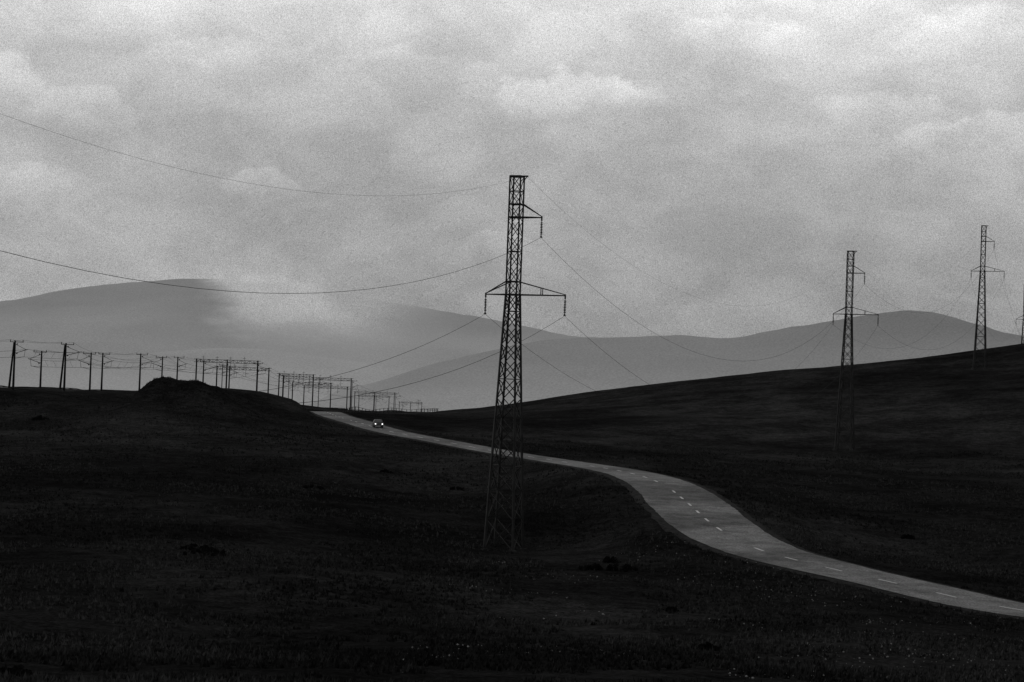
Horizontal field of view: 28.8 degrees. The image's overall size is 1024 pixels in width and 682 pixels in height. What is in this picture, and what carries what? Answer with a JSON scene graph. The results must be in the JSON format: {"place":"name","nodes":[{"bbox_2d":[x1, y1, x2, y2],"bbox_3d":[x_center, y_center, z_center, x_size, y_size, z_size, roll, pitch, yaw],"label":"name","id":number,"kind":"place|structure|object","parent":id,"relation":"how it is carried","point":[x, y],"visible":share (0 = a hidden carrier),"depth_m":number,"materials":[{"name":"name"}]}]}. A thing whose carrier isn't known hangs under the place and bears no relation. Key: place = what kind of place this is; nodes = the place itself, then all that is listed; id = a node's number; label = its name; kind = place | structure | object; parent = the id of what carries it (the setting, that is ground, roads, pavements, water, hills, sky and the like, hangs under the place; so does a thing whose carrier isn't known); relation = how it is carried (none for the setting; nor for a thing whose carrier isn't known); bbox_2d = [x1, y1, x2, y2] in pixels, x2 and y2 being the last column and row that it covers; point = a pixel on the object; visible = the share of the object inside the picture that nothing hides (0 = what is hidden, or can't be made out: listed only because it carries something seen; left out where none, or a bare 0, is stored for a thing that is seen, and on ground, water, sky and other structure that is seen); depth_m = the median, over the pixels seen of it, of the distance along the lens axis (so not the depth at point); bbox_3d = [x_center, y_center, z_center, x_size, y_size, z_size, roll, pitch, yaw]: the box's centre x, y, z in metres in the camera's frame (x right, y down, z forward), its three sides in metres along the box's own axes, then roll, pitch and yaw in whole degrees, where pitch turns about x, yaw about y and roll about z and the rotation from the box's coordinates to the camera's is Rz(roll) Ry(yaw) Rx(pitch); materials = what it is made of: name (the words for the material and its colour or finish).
{"place":"outdoors","nodes":[
{"label":"outdoors","id":0,"kind":"place"},
{"bbox_2d":[0,339,429,411],"bbox_3d":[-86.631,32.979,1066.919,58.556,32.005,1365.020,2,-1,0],"label":"railway catenary wires","id":1,"kind":"object","parent":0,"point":[185,369],"visible":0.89,"depth_m":513.37,"materials":[{"name":"black metal"}]},
{"bbox_2d":[0,279,600,404],"bbox_3d":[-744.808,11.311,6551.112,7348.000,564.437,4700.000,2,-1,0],"label":"mountain range","id":2,"kind":"structure","parent":0,"point":[154,320],"depth_m":6511.59,"materials":[{"name":"grey"}]},
{"bbox_2d":[0,343,1023,681],"bbox_3d":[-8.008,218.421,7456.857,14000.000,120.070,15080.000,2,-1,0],"label":"ground","id":3,"kind":"structure","parent":0,"point":[942,405],"depth_m":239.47,"materials":[{"name":"black plant"}]},
{"bbox_2d":[8,340,24,389],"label":"railway catenary mast","id":4,"kind":"object","parent":3,"relation":"on","point":[14,353],"visible":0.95,"depth_m":399.94,"materials":[{"name":"black metal"}]},
{"bbox_2d":[0,664,32,675],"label":"shrub","id":5,"kind":"object","parent":3,"relation":"on","point":[19,668],"visible":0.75,"depth_m":83.48,"materials":[{"name":"black plant"}]},
{"bbox_2d":[28,350,46,386],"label":"railway catenary mast","id":6,"kind":"object","parent":3,"relation":"on","point":[40,363],"visible":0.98,"depth_m":411.81,"materials":[{"name":"black metal"}]},
{"bbox_2d":[31,415,48,419],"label":"shrub","id":7,"kind":"object","parent":3,"relation":"on","point":[38,418],"visible":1,"depth_m":351.40,"materials":[{"name":"black plant"}]},
{"bbox_2d":[59,342,79,390],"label":"railway catenary mast","id":8,"kind":"object","parent":3,"relation":"on","point":[64,361],"visible":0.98,"depth_m":414.97,"materials":[{"name":"black metal"}]},
{"bbox_2d":[78,352,95,390],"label":"railway catenary mast","id":9,"kind":"object","parent":3,"relation":"on","point":[90,356],"visible":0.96,"depth_m":426.80,"materials":[{"name":"black metal"}]},
{"bbox_2d":[98,353,113,390],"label":"railway catenary mast","id":10,"kind":"object","parent":3,"relation":"on","point":[103,355],"visible":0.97,"depth_m":459.75,"materials":[{"name":"black metal"}]},
{"bbox_2d":[137,353,152,390],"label":"railway catenary mast","id":11,"kind":"object","parent":3,"relation":"on","point":[140,354],"visible":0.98,"depth_m":479.77,"materials":[{"name":"black metal"}]},
{"bbox_2d":[152,356,166,376],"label":"railway catenary mast","id":12,"kind":"object","parent":3,"relation":"on","point":[161,370],"visible":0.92,"depth_m":491.85,"materials":[{"name":"black metal"}]},
{"bbox_2d":[174,356,187,378],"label":"railway catenary mast","id":13,"kind":"object","parent":3,"relation":"on","point":[177,368],"visible":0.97,"depth_m":519.77,"materials":[{"name":"black metal"}]},
{"bbox_2d":[180,543,209,549],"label":"shrub","id":14,"kind":"object","parent":3,"relation":"on","point":[194,545],"visible":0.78,"depth_m":175.75,"materials":[{"name":"black plant"}]},
{"bbox_2d":[0,386,399,410],"bbox_3d":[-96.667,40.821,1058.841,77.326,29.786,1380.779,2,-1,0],"label":"railway track","id":15,"kind":"structure","parent":3,"relation":"on","point":[40,388],"depth_m":409.77,"materials":[{"name":"stone"}]},
{"bbox_2d":[183,547,225,556],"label":"shrub","id":16,"kind":"object","parent":3,"relation":"on","point":[203,550],"visible":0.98,"depth_m":171.52,"materials":[{"name":"black plant"}]},
{"bbox_2d":[200,360,215,381],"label":"railway catenary mast","id":17,"kind":"object","parent":3,"relation":"on","point":[205,370],"visible":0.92,"depth_m":539.80,"materials":[{"name":"black metal"}]},
{"bbox_2d":[194,356,258,390],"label":"railway gantry","id":18,"kind":"object","parent":3,"relation":"on","point":[244,358],"visible":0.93,"depth_m":590.82,"materials":[{"name":"metal"}]},
{"bbox_2d":[226,365,238,387],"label":"railway catenary mast","id":19,"kind":"object","parent":3,"relation":"on","point":[229,377],"visible":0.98,"depth_m":569.72,"materials":[{"name":"grey metal"}]},
{"bbox_2d":[215,364,271,392],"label":"railway gantry","id":20,"kind":"object","parent":3,"relation":"on","point":[217,367],"visible":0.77,"depth_m":640.71,"materials":[{"name":"metal"}]},
{"bbox_2d":[277,372,313,405],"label":"railway gantry","id":21,"kind":"object","parent":3,"relation":"on","point":[289,375],"visible":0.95,"depth_m":690.20,"materials":[{"name":"metal"}]},
{"bbox_2d":[292,379,332,407],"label":"railway gantry","id":22,"kind":"object","parent":3,"relation":"on","point":[314,384],"visible":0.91,"depth_m":770.39,"materials":[{"name":"metal"}]},
{"bbox_2d":[303,485,323,489],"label":"shrub","id":23,"kind":"object","parent":3,"relation":"on","point":[312,486],"visible":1,"depth_m":261.24,"materials":[{"name":"black plant"}]},
{"bbox_2d":[281,375,352,409],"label":"railway gantry","id":24,"kind":"object","parent":3,"relation":"on","point":[283,378],"visible":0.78,"depth_m":740.74,"materials":[{"name":"metal"}]},
{"bbox_2d":[316,377,325,404],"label":"railway catenary mast","id":25,"kind":"object","parent":3,"relation":"on","point":[318,389],"visible":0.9,"depth_m":699.66,"materials":[{"name":"grey metal"}]},
{"bbox_2d":[302,384,347,407],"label":"railway gantry","id":26,"kind":"object","parent":3,"relation":"on","point":[304,387],"visible":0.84,"depth_m":820.36,"materials":[{"name":"metal"}]},
{"bbox_2d":[358,393,389,410],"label":"railway gantry","id":27,"kind":"object","parent":3,"relation":"on","point":[373,404],"visible":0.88,"depth_m":1180.29,"materials":[{"name":"metal"}]},
{"bbox_2d":[354,391,395,410],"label":"railway gantry","id":28,"kind":"object","parent":3,"relation":"on","point":[394,394],"visible":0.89,"depth_m":1050.64,"materials":[{"name":"metal"}]},
{"bbox_2d":[344,407,438,412],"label":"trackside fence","id":29,"kind":"object","parent":3,"relation":"on","point":[355,409],"visible":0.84,"depth_m":577.35,"materials":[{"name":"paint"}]},
{"bbox_2d":[399,401,421,411],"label":"railway gantry","id":30,"kind":"object","parent":3,"relation":"on","point":[410,405],"visible":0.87,"depth_m":1499.97,"materials":[{"name":"metal"}]},
{"bbox_2d":[483,175,565,551],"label":"transmission tower","id":31,"kind":"structure","parent":3,"relation":"on","point":[517,335],"depth_m":212.82,"materials":[{"name":"metal"}]},
{"bbox_2d":[0,114,1021,416],"bbox_3d":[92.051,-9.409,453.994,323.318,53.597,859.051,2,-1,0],"label":"overhead power line","id":32,"kind":"object","parent":31,"relation":"attached to","point":[410,350],"visible":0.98,"depth_m":171.98,"materials":[{"name":"metal"}]},
{"bbox_2d":[579,562,602,570],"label":"shrub","id":33,"kind":"object","parent":3,"relation":"on","point":[593,566],"visible":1,"depth_m":181.29,"materials":[{"name":"black plant"}]},
{"bbox_2d":[602,556,618,562],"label":"shrub","id":34,"kind":"object","parent":3,"relation":"on","point":[607,559],"visible":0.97,"depth_m":189.29,"materials":[{"name":"black plant"}]},
{"bbox_2d":[606,562,637,571],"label":"shrub","id":35,"kind":"object","parent":3,"relation":"on","point":[626,567],"visible":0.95,"depth_m":181.09,"materials":[{"name":"black plant"}]},
{"bbox_2d":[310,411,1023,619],"bbox_3d":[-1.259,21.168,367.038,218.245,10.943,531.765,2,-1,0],"label":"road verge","id":36,"kind":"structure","parent":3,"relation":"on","point":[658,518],"depth_m":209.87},
{"bbox_2d":[698,641,719,650],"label":"shrub","id":37,"kind":"object","parent":3,"relation":"on","point":[708,645],"visible":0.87,"depth_m":117.43,"materials":[{"name":"black plant"}]},
{"bbox_2d":[403,541,1022,681],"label":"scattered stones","id":38,"kind":"object","parent":3,"relation":"on","point":[457,644],"visible":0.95,"depth_m":125.48,"materials":[{"name":"stone"}]},
{"bbox_2d":[833,251,878,450],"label":"transmission tower","id":39,"kind":"structure","parent":3,"relation":"on","point":[851,378],"depth_m":399.87,"materials":[{"name":"metal"}]},
{"bbox_2d":[901,534,914,538],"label":"shrub","id":40,"kind":"object","parent":3,"relation":"on","point":[904,536],"visible":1,"depth_m":229.41,"materials":[{"name":"black plant"}]},
{"bbox_2d":[971,225,1004,369],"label":"transmission tower","id":41,"kind":"structure","parent":3,"relation":"on","point":[977,320],"depth_m":555.25,"materials":[{"name":"metal"}]},
{"bbox_2d":[1019,297,1023,343],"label":"transmission tower","id":42,"kind":"structure","parent":3,"relation":"on","point":[1022,337],"depth_m":722.31,"materials":[{"name":"metal"}]},
{"bbox_2d":[0,0,1023,337],"label":"sky","id":43,"kind":"structure","parent":0,"point":[729,152],"materials":[{"name":"grey"}]},
{"bbox_2d":[309,310,1023,411],"bbox_3d":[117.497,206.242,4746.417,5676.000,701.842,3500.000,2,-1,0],"label":"mountain range","id":44,"kind":"structure","parent":0,"point":[589,364],"depth_m":5117.27,"materials":[{"name":"grey"}]},
{"bbox_2d":[311,411,1023,616],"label":"road","id":45,"kind":"structure","parent":0,"point":[740,535],"depth_m":211.26,"materials":[{"name":"grey asphalt"}]},
{"bbox_2d":[372,419,383,427],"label":"car","id":46,"kind":"object","parent":45,"relation":"on","point":[377,422],"visible":1,"depth_m":386.83,"materials":[{"name":"paint"}]},
{"bbox_2d":[327,412,1020,609],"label":"road centre line","id":47,"kind":"object","parent":45,"relation":"on","point":[722,530],"visible":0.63,"depth_m":214.70,"materials":[{"name":"white paint"}]}
]}

